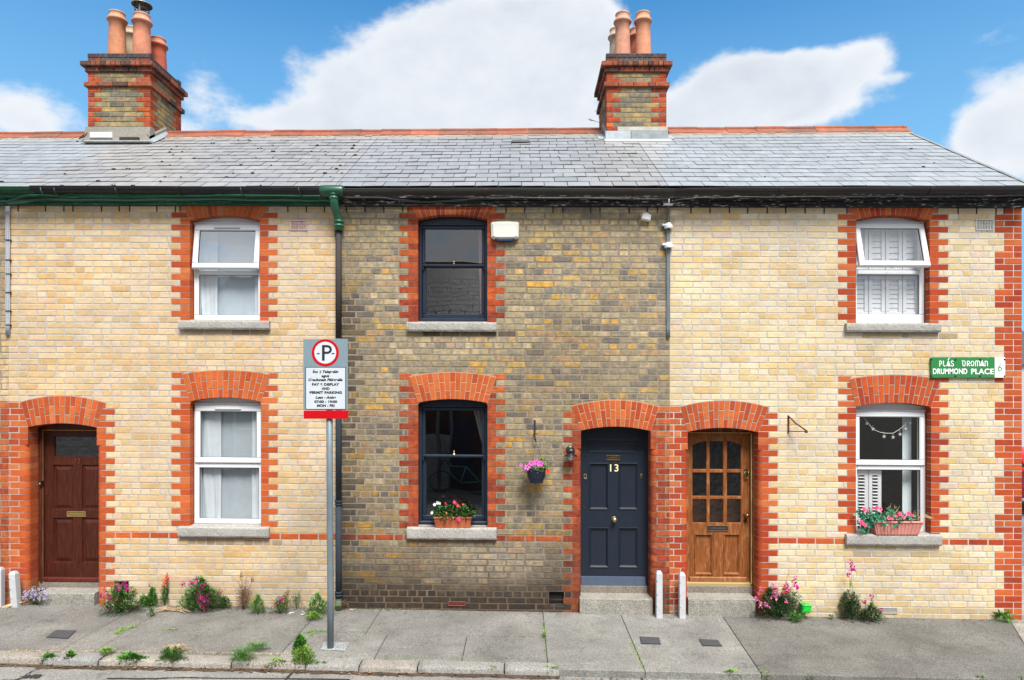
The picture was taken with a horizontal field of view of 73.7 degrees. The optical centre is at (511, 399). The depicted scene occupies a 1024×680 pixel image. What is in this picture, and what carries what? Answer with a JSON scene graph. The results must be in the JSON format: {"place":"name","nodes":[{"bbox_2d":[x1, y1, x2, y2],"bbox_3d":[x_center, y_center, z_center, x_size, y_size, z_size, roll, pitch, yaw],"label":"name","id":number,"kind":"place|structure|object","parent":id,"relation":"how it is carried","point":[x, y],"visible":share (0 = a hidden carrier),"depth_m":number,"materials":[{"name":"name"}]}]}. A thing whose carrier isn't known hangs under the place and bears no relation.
{"place":"outdoors","nodes":[
{"label":"outdoors","id":0,"kind":"place"},
{"bbox_2d":[0,666,691,679],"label":"road","id":1,"kind":"structure","parent":0,"point":[10,672],"depth_m":6.44,"materials":[{"name":"asphalt"}]},
{"bbox_2d":[4,668,642,679],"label":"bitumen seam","id":2,"kind":"object","parent":1,"relation":"on","point":[35,676],"visible":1,"depth_m":6.33,"materials":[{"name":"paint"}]},
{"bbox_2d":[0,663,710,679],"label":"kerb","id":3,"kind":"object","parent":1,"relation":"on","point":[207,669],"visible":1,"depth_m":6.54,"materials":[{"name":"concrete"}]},
{"bbox_2d":[0,566,1023,679],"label":"pavement","id":4,"kind":"structure","parent":0,"point":[578,644],"depth_m":7.30,"materials":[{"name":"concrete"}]},
{"bbox_2d":[0,567,4,606],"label":"white post","id":5,"kind":"object","parent":4,"relation":"on","point":[2,586],"visible":0.92,"depth_m":8.15,"materials":[{"name":"paint"}]},
{"bbox_2d":[9,571,21,606],"bbox_3d":[-5.925,2.261,8.152,0.105,0.430,0.076,0,0,1],"label":"white post","id":6,"kind":"object","parent":4,"relation":"on","point":[14,587],"visible":1,"depth_m":8.12,"materials":[{"name":"paint"}]},
{"bbox_2d":[19,586,49,604],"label":"aster plant","id":7,"kind":"object","parent":4,"relation":"on","point":[35,600],"visible":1,"depth_m":8.17,"materials":[{"name":"purple plant"}]},
{"bbox_2d":[38,652,58,663],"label":"weed plant","id":8,"kind":"object","parent":4,"relation":"on","point":[48,655],"visible":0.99,"depth_m":6.64,"materials":[{"name":"green plant"}]},
{"bbox_2d":[0,131,116,602],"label":"terraced house","id":9,"kind":"structure","parent":4,"relation":"on","point":[25,156],"depth_m":8.66,"materials":[{"name":"brick"}]},
{"bbox_2d":[47,630,75,638],"bbox_3d":[-4.766,2.481,7.237,0.300,0.012,0.254,0,0,1],"label":"access cover","id":10,"kind":"object","parent":4,"relation":"on","point":[65,634],"visible":1,"depth_m":7.23,"materials":[{"name":"metal"}]},
{"bbox_2d":[97,581,145,616],"bbox_3d":[-4.524,2.291,7.976,0.530,0.414,0.426,0,0,1],"label":"snapdragon plant","id":11,"kind":"object","parent":4,"relation":"on","point":[119,596],"visible":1,"depth_m":7.92,"materials":[{"name":"green plant"}]},
{"bbox_2d":[114,651,149,664],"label":"weed plant","id":12,"kind":"object","parent":4,"relation":"on","point":[129,655],"visible":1,"depth_m":6.63,"materials":[{"name":"green plant"}]},
{"bbox_2d":[133,593,155,608],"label":"weed plant","id":13,"kind":"object","parent":4,"relation":"on","point":[142,597],"visible":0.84,"depth_m":8.18,"materials":[{"name":"green plant"}]},
{"bbox_2d":[146,606,154,616],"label":"weed plant","id":14,"kind":"object","parent":4,"relation":"on","point":[151,610],"visible":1,"depth_m":7.83,"materials":[{"name":"green plant"}]},
{"bbox_2d":[144,584,158,605],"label":"weed plant","id":15,"kind":"object","parent":4,"relation":"on","point":[151,593],"visible":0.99,"depth_m":8.19,"materials":[{"name":"green plant"}]},
{"bbox_2d":[158,573,169,605],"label":"snapdragon plant","id":16,"kind":"object","parent":4,"relation":"on","point":[164,593],"visible":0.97,"depth_m":8.21,"materials":[{"name":"green plant"}]},
{"bbox_2d":[155,606,191,612],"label":"dry stalks","id":17,"kind":"object","parent":4,"relation":"on","point":[178,608],"visible":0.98,"depth_m":8.02,"materials":[{"name":"beige plant"}]},
{"bbox_2d":[159,643,194,651],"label":"weed plant","id":18,"kind":"object","parent":4,"relation":"on","point":[171,646],"visible":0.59,"depth_m":6.81,"materials":[{"name":"beige plant"}]},
{"bbox_2d":[4,0,381,610],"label":"terraced house","id":19,"kind":"structure","parent":4,"relation":"on","point":[173,295],"depth_m":8.26,"materials":[{"name":"brick"}]},
{"bbox_2d":[40,430,98,581],"bbox_3d":[-5.422,1.314,8.464,0.810,1.888,0.075,0,0,1],"label":"door","id":20,"kind":"structure","parent":19,"relation":"in","point":[71,456],"depth_m":8.48,"materials":[{"name":"brown wood"}]},
{"bbox_2d":[192,217,259,319],"bbox_3d":[-3.462,-1.597,8.347,0.852,1.262,0.210,0,0,1],"label":"window","id":21,"kind":"structure","parent":19,"relation":"in","point":[226,250],"depth_m":8.43,"materials":[{"name":"white plastic"}]},
{"bbox_2d":[194,398,260,523],"bbox_3d":[-3.454,0.747,8.380,0.861,1.542,0.149,0,0,1],"label":"window","id":22,"kind":"structure","parent":19,"relation":"in","point":[227,431],"depth_m":8.43,"materials":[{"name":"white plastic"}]},
{"bbox_2d":[176,575,233,613],"bbox_3d":[-3.673,2.287,8.064,0.715,0.443,0.432,0,0,1],"label":"snapdragon plant","id":23,"kind":"object","parent":4,"relation":"on","point":[196,593],"visible":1,"depth_m":8.03,"materials":[{"name":"green plant"}]},
{"bbox_2d":[218,595,232,607],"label":"weed plant","id":24,"kind":"object","parent":4,"relation":"on","point":[224,598],"visible":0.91,"depth_m":8.18,"materials":[{"name":"green plant"}]},
{"bbox_2d":[232,572,253,609],"bbox_3d":[-3.190,2.276,8.141,0.264,0.472,0.205,0,0,1],"label":"dead plant","id":25,"kind":"object","parent":4,"relation":"on","point":[243,594],"visible":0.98,"depth_m":8.12,"materials":[{"name":"brown plant"}]},
{"bbox_2d":[246,593,264,613],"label":"weed plant","id":26,"kind":"object","parent":4,"relation":"on","point":[257,602],"visible":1,"depth_m":7.97,"materials":[{"name":"green plant"}]},
{"bbox_2d":[242,639,270,651],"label":"weed plant","id":27,"kind":"object","parent":4,"relation":"on","point":[259,645],"visible":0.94,"depth_m":6.87,"materials":[{"name":"green plant"}]},
{"bbox_2d":[264,657,288,667],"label":"weed plant","id":28,"kind":"object","parent":4,"relation":"on","point":[275,659],"visible":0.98,"depth_m":6.61,"materials":[{"name":"green plant"}]},
{"bbox_2d":[0,650,558,675],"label":"kerb","id":29,"kind":"structure","parent":4,"relation":"on","point":[331,664],"depth_m":6.60,"materials":[{"name":"concrete"}]},
{"bbox_2d":[63,649,76,659],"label":"weed plant","id":30,"kind":"object","parent":29,"relation":"on","point":[70,651],"visible":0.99,"depth_m":6.64,"materials":[{"name":"green plant"}]},
{"bbox_2d":[96,646,114,655],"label":"weed plant","id":31,"kind":"object","parent":29,"relation":"on","point":[105,649],"visible":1,"depth_m":6.71,"materials":[{"name":"green plant"}]},
{"bbox_2d":[155,645,188,664],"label":"weed plant","id":32,"kind":"object","parent":29,"relation":"on","point":[173,656],"visible":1,"depth_m":6.63,"materials":[{"name":"green plant"}]},
{"bbox_2d":[229,644,259,666],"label":"weed plant","id":33,"kind":"object","parent":29,"relation":"on","point":[244,654],"visible":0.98,"depth_m":6.63,"materials":[{"name":"green plant"}]},
{"bbox_2d":[290,644,319,666],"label":"weed plant","id":34,"kind":"object","parent":29,"relation":"on","point":[303,654],"visible":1,"depth_m":6.61,"materials":[{"name":"green plant"}]},
{"bbox_2d":[269,594,291,613],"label":"snapdragon plant","id":35,"kind":"object","parent":4,"relation":"on","point":[280,604],"visible":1,"depth_m":7.99,"materials":[{"name":"green plant"}]},
{"bbox_2d":[290,591,301,608],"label":"weed plant","id":36,"kind":"object","parent":4,"relation":"on","point":[295,598],"visible":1,"depth_m":8.19,"materials":[{"name":"green plant"}]},
{"bbox_2d":[291,633,308,652],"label":"weed plant","id":37,"kind":"object","parent":4,"relation":"on","point":[300,640],"visible":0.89,"depth_m":6.83,"materials":[{"name":"green plant"}]},
{"bbox_2d":[305,610,321,619],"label":"weed plant","id":38,"kind":"object","parent":4,"relation":"on","point":[315,613],"visible":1,"depth_m":7.81,"materials":[{"name":"green plant"}]},
{"bbox_2d":[304,591,335,614],"bbox_3d":[-2.247,2.386,7.954,0.412,0.284,0.312,0,0,1],"label":"weed plant","id":39,"kind":"object","parent":4,"relation":"on","point":[313,603],"visible":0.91,"depth_m":7.94,"materials":[{"name":"green plant"}]},
{"bbox_2d":[303,339,348,650],"bbox_3d":[-1.887,0.986,7.024,0.458,3.204,0.230,0,0,1],"label":"parking sign","id":40,"kind":"object","parent":4,"relation":"on","point":[325,378],"visible":1,"depth_m":6.93,"materials":[{"name":"metal"}]},
{"bbox_2d":[9,608,643,666],"bbox_3d":[-1.829,2.532,7.449,6.272,0.128,1.551,0,0,1],"label":"joint moss","id":41,"kind":"object","parent":4,"relation":"on","point":[131,627],"visible":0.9,"depth_m":6.99,"materials":[{"name":"green plant"}]},
{"bbox_2d":[337,127,674,614],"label":"terraced house","id":42,"kind":"structure","parent":4,"relation":"on","point":[475,350],"depth_m":8.21,"materials":[{"name":"brick"}]},
{"bbox_2d":[419,217,486,320],"bbox_3d":[-0.712,-1.583,8.406,0.836,1.278,0.227,0,0,1],"label":"window","id":43,"kind":"structure","parent":42,"relation":"in","point":[443,223],"depth_m":8.32,"materials":[{"name":"paint"}]},
{"bbox_2d":[431,500,475,527],"bbox_3d":[-0.700,1.363,8.190,0.563,0.343,0.207,0,0,1],"label":"flower box","id":44,"kind":"object","parent":42,"relation":"on","point":[455,520],"visible":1,"depth_m":8.16,"materials":[{"name":"ceramic"}]},
{"bbox_2d":[419,399,487,524],"bbox_3d":[-0.710,0.756,8.415,0.837,1.524,0.245,0,0,1],"label":"window","id":45,"kind":"structure","parent":42,"relation":"in","point":[480,409],"depth_m":8.32,"materials":[{"name":"paint"}]},
{"bbox_2d":[491,221,518,241],"bbox_3d":[-0.085,-2.012,8.164,0.336,0.232,0.075,0,0,1],"label":"alarm box","id":46,"kind":"object","parent":42,"relation":"attached to","point":[504,231],"visible":1,"depth_m":8.13,"materials":[{"name":"plastic"}]},
{"bbox_2d":[534,420,535,439],"bbox_3d":[0.272,0.358,8.089,0.022,0.233,0.217,0,0,1],"label":"hanging bracket","id":47,"kind":"object","parent":42,"relation":"attached to","point":[535,428],"visible":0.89,"depth_m":8.19,"materials":[{"name":"metal"}]},
{"bbox_2d":[519,433,550,483],"bbox_3d":[0.274,0.678,8.008,0.376,0.590,0.292,0,0,1],"label":"hanging flower pot","id":48,"kind":"object","parent":47,"relation":"hanging from","point":[536,475],"visible":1,"depth_m":7.92,"materials":[{"name":"plastic"}]},
{"bbox_2d":[564,446,576,461],"bbox_3d":[0.694,0.642,8.102,0.160,0.183,0.179,0,0,1],"label":"wall lamp","id":49,"kind":"object","parent":42,"relation":"attached to","point":[570,452],"visible":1,"depth_m":8.05,"materials":[{"name":"metal"}]},
{"bbox_2d":[580,434,645,585],"bbox_3d":[1.238,1.350,8.374,0.811,1.871,0.123,0,0,1],"label":"door","id":50,"kind":"structure","parent":42,"relation":"in","point":[613,466],"depth_m":8.39,"materials":[{"name":"paint"}]},
{"bbox_2d":[641,212,650,221],"bbox_3d":[1.597,-2.176,8.146,0.120,0.105,0.070,0,0,1],"label":"sensor box","id":51,"kind":"object","parent":42,"relation":"attached to","point":[646,216],"visible":1,"depth_m":8.11,"materials":[{"name":"plastic"}]},
{"bbox_2d":[181,609,948,634],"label":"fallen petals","id":52,"kind":"object","parent":4,"relation":"on","point":[696,617],"visible":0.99,"depth_m":7.96,"materials":[{"name":"plant"}]},
{"bbox_2d":[128,605,1014,623],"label":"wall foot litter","id":53,"kind":"object","parent":4,"relation":"on","point":[517,613],"depth_m":8.14,"materials":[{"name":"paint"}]},
{"bbox_2d":[640,636,660,643],"bbox_3d":[1.479,2.576,7.318,0.210,0.014,0.216,0,0,6],"label":"access cover","id":54,"kind":"object","parent":4,"relation":"on","point":[649,640],"visible":1,"depth_m":7.31,"materials":[{"name":"metal"}]},
{"bbox_2d":[655,570,662,617],"bbox_3d":[1.733,2.296,8.059,0.071,0.560,0.072,0,0,1],"label":"white post","id":55,"kind":"object","parent":4,"relation":"on","point":[658,594],"visible":1,"depth_m":8.03,"materials":[{"name":"paint"}]},
{"bbox_2d":[678,572,685,618],"bbox_3d":[2.003,2.307,8.055,0.071,0.547,0.072,0,0,1],"label":"white post","id":56,"kind":"object","parent":4,"relation":"on","point":[681,595],"visible":1,"depth_m":8.02,"materials":[{"name":"paint"}]},
{"bbox_2d":[699,639,721,645],"bbox_3d":[2.113,2.587,7.288,0.214,0.014,0.198,0,0,1],"label":"access cover","id":57,"kind":"object","parent":4,"relation":"on","point":[707,642],"visible":1,"depth_m":7.28,"materials":[{"name":"metal"}]},
{"bbox_2d":[724,668,741,676],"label":"weed plant","id":58,"kind":"object","parent":4,"relation":"on","point":[730,669],"visible":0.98,"depth_m":6.57,"materials":[{"name":"green plant"}]},
{"bbox_2d":[751,573,811,619],"bbox_3d":[3.174,2.315,8.061,0.774,0.562,0.304,0,0,1],"label":"snapdragon plant","id":59,"kind":"object","parent":4,"relation":"on","point":[778,610],"visible":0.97,"depth_m":8.04,"materials":[{"name":"green plant"}]},
{"bbox_2d":[787,610,804,622],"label":"weed plant","id":60,"kind":"object","parent":4,"relation":"on","point":[796,618],"visible":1,"depth_m":7.94,"materials":[{"name":"green plant"}]},
{"bbox_2d":[799,602,811,612],"bbox_3d":[3.469,2.458,8.077,0.115,0.095,0.110,0,0,1],"label":"plastic tub","id":61,"kind":"object","parent":4,"relation":"on","point":[804,607],"visible":0.98,"depth_m":8.03,"materials":[{"name":"green plastic"}]},
{"bbox_2d":[594,10,1023,619],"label":"terraced house","id":62,"kind":"structure","parent":4,"relation":"on","point":[832,288],"depth_m":8.16,"materials":[{"name":"brick"}]},
{"bbox_2d":[686,432,753,585],"bbox_3d":[2.536,1.339,8.351,0.855,1.886,0.108,0,0,1],"label":"door","id":63,"kind":"structure","parent":62,"relation":"in","point":[717,480],"depth_m":8.38,"materials":[{"name":"brown wood"}]},
{"bbox_2d":[787,415,807,432],"bbox_3d":[3.361,0.287,8.043,0.034,0.205,0.274,0,0,-27],"label":"rusty bracket","id":64,"kind":"object","parent":62,"relation":"attached to","point":[805,431],"visible":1,"depth_m":8.10,"materials":[{"name":"metal"}]},
{"bbox_2d":[864,418,911,438],"bbox_3d":[4.567,0.351,8.301,0.581,0.255,0.012,0,0,1],"label":"star garland","id":65,"kind":"object","parent":62,"relation":"hanging from","point":[884,436],"visible":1,"depth_m":8.30,"materials":[{"name":"paint"}]},
{"bbox_2d":[856,403,925,531],"bbox_3d":[4.548,0.817,8.312,0.888,1.557,0.173,0,0,1],"label":"window","id":66,"kind":"structure","parent":62,"relation":"in","point":[867,468],"depth_m":8.25,"materials":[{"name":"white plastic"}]},
{"bbox_2d":[853,505,930,534],"bbox_3d":[4.515,1.417,8.124,0.948,0.365,0.219,0,0,1],"label":"flower box","id":67,"kind":"object","parent":62,"relation":"on","point":[888,524],"visible":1,"depth_m":8.07,"materials":[{"name":"plastic"}]},
{"bbox_2d":[856,218,930,322],"bbox_3d":[4.540,-1.560,8.207,0.874,1.283,0.247,0,0,1],"label":"window","id":68,"kind":"structure","parent":62,"relation":"in","point":[892,254],"depth_m":8.30,"materials":[{"name":"white plastic"}]},
{"bbox_2d":[930,357,1005,377],"bbox_3d":[5.406,-0.382,8.113,0.878,0.239,0.030,0,0,1],"label":"street name sign","id":69,"kind":"object","parent":62,"relation":"attached to","point":[970,367],"visible":1,"depth_m":8.10,"materials":[{"name":"plastic"}]},
{"bbox_2d":[836,559,864,620],"bbox_3d":[4.006,2.238,8.042,0.354,0.737,0.292,0,0,1],"label":"snapdragon plant","id":70,"kind":"object","parent":4,"relation":"on","point":[850,609],"visible":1,"depth_m":8.03,"materials":[{"name":"green plant"}]},
{"bbox_2d":[859,593,886,621],"bbox_3d":[4.210,2.431,7.990,0.329,0.362,0.306,0,0,32],"label":"snapdragon plant","id":71,"kind":"object","parent":4,"relation":"on","point":[873,609],"visible":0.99,"depth_m":7.97,"materials":[{"name":"green plant"}]},
{"bbox_2d":[990,609,1016,622],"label":"weed plant","id":72,"kind":"object","parent":4,"relation":"on","point":[1004,616],"visible":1,"depth_m":8.05,"materials":[{"name":"green plant"}]},
{"bbox_2d":[0,0,1023,330],"label":"sky","id":73,"kind":"structure","parent":0,"point":[951,72],"materials":[{"name":"blue"}]},
{"bbox_2d":[1022,498,1023,565],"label":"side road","id":74,"kind":"structure","parent":0,"point":[1022,531],"depth_m":14.77,"materials":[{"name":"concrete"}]},
{"bbox_2d":[1022,331,1023,446],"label":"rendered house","id":75,"kind":"structure","parent":74,"relation":"on","point":[1022,388],"depth_m":37.86,"materials":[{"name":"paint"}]},
{"bbox_2d":[1022,447,1023,497],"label":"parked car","id":76,"kind":"object","parent":74,"relation":"on","point":[1022,472],"visible":0.04,"depth_m":17.14,"materials":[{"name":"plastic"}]}
]}

